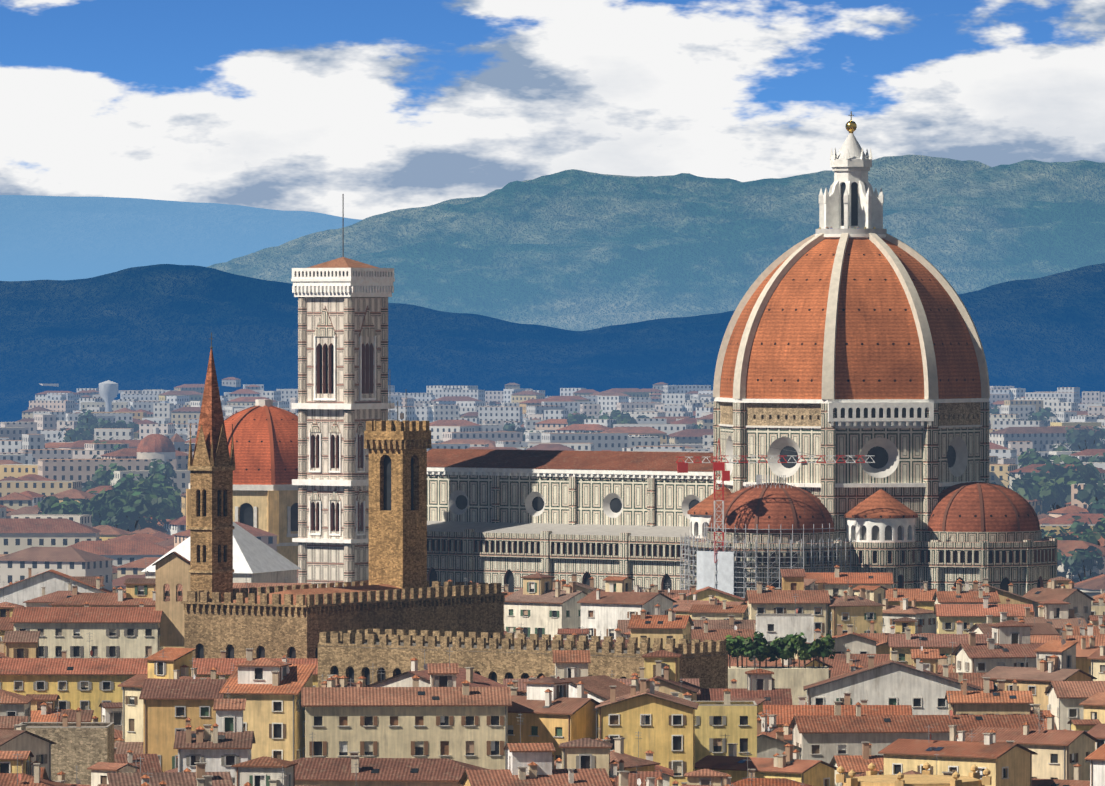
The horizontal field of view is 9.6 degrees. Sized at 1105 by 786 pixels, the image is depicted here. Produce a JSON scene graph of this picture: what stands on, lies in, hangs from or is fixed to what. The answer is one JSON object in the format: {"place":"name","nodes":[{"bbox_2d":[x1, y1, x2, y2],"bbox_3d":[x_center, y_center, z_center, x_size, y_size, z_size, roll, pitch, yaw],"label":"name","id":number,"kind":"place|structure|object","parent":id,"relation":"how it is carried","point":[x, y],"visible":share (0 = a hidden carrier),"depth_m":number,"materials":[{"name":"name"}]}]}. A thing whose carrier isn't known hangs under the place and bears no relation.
{"place":"outdoors","nodes":[
{"label":"outdoors","id":0,"kind":"place"},
{"bbox_2d":[99,380,117,411],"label":"water tower","id":1,"kind":"structure","parent":0,"point":[108,391],"depth_m":3849.34,"materials":[{"name":"white concrete"}]},
{"bbox_2d":[137,428,185,466],"bbox_3d":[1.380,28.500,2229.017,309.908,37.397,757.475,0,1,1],"label":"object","id":2,"kind":"structure","parent":0,"point":[156,445],"depth_m":2378.47,"materials":[{"name":"red tile"}]},
{"bbox_2d":[364,401,430,588],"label":"stone tower","id":3,"kind":"structure","parent":0,"point":[397,448],"depth_m":1023.38,"materials":[{"name":"brown stone"}]},
{"bbox_2d":[0,263,1104,421],"bbox_3d":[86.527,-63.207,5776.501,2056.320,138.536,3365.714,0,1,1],"label":"hill","id":4,"kind":"structure","parent":0,"point":[150,327],"depth_m":5689.81,"materials":[{"name":"blue"}]},
{"bbox_2d":[0,0,1104,219],"label":"sky","id":5,"kind":"structure","parent":0,"point":[385,106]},
{"bbox_2d":[208,155,1104,330],"bbox_3d":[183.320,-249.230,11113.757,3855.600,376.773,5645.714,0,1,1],"label":"hill","id":6,"kind":"structure","parent":0,"point":[575,250],"depth_m":10960.55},
{"label":"ground","id":7,"kind":"structure","parent":0,"visible":0},
{"bbox_2d":[0,195,360,280],"bbox_3d":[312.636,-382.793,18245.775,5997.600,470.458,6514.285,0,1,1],"label":"distant mountain","id":8,"kind":"structure","parent":7,"relation":"on","point":[57,238],"depth_m":18779.38,"materials":[{"name":"blue"}]},
{"bbox_2d":[188,333,234,601],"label":"church spire","id":9,"kind":"structure","parent":7,"relation":"on","point":[211,464],"depth_m":1003.51,"materials":[{"name":"brown stone"}]},
{"bbox_2d":[141,522,300,582],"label":"baptistery roof","id":10,"kind":"structure","parent":7,"relation":"on","point":[256,560],"depth_m":1141.59,"materials":[{"name":"paint"}]},
{"bbox_2d":[186,399,297,565],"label":"domed chapel","id":11,"kind":"structure","parent":7,"relation":"on","point":[265,471],"depth_m":1631.38,"materials":[{"name":"tile"}]},
{"bbox_2d":[291,194,394,587],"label":"bell tower","id":12,"kind":"structure","parent":7,"relation":"on","point":[342,350],"depth_m":1363.00,"materials":[{"name":"stone"}]},
{"bbox_2d":[77,377,697,397],"bbox_3d":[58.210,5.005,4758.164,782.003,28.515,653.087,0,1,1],"label":"hill villas","id":13,"kind":"object","parent":7,"relation":"on","point":[232,381],"visible":0.19,"depth_m":4973.88,"materials":[{"name":"tile"}]},
{"bbox_2d":[181,581,727,687],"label":"crenellated palace","id":14,"kind":"structure","parent":7,"relation":"on","point":[355,631],"depth_m":987.73,"materials":[{"name":"brown stone"}]},
{"bbox_2d":[0,565,1034,785],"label":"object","id":15,"kind":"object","parent":7,"relation":"on","point":[104,652],"visible":0.23,"depth_m":980.19,"materials":[{"name":"paint"}]},
{"bbox_2d":[152,551,189,646],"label":"bell gable","id":16,"kind":"structure","parent":15,"relation":"on","point":[172,569],"depth_m":1079.74,"materials":[{"name":"paint"}]},
{"bbox_2d":[0,564,1104,785],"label":"city","id":17,"kind":"object","parent":7,"relation":"on","point":[1017,701],"visible":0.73,"depth_m":855.79,"materials":[{"name":"paint"}]},
{"bbox_2d":[0,384,1104,596],"bbox_3d":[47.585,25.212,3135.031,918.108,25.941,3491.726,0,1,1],"label":"city","id":18,"kind":"object","parent":7,"relation":"on","point":[457,417],"visible":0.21,"depth_m":3067.44,"materials":[{"name":"tile"}]},
{"bbox_2d":[38,405,1104,582],"bbox_3d":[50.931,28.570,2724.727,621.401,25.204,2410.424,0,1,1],"label":"trees","id":19,"kind":"object","parent":7,"relation":"on","point":[126,503],"visible":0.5,"depth_m":2118.30,"materials":[{"name":"green plant"}]},
{"bbox_2d":[38,426,1104,495],"bbox_3d":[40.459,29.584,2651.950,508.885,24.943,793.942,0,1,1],"label":"trees","id":20,"kind":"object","parent":7,"relation":"on","point":[83,470],"depth_m":2375.59,"materials":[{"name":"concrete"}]},
{"bbox_2d":[427,111,1056,596],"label":"cathedral","id":21,"kind":"structure","parent":7,"relation":"on","point":[851,327],"depth_m":1326.94,"materials":[{"name":"stone"}]},
{"bbox_2d":[680,474,850,598],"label":"scaffolding","id":22,"kind":"object","parent":7,"relation":"on","point":[724,567],"visible":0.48,"depth_m":1306.52,"materials":[{"name":"metal"}]},
{"bbox_2d":[676,438,874,587],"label":"tower crane","id":23,"kind":"object","parent":7,"relation":"on","point":[682,467],"visible":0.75,"depth_m":1305.99,"materials":[{"name":"paint"}]},
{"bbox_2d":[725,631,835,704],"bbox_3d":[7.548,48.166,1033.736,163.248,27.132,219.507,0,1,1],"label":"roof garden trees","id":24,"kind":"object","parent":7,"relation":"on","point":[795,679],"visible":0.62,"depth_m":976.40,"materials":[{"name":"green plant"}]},
{"bbox_2d":[836,762,991,785],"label":"building","id":25,"kind":"structure","parent":7,"relation":"on","point":[924,778],"depth_m":717.33,"materials":[{"name":"paint"}]}
]}

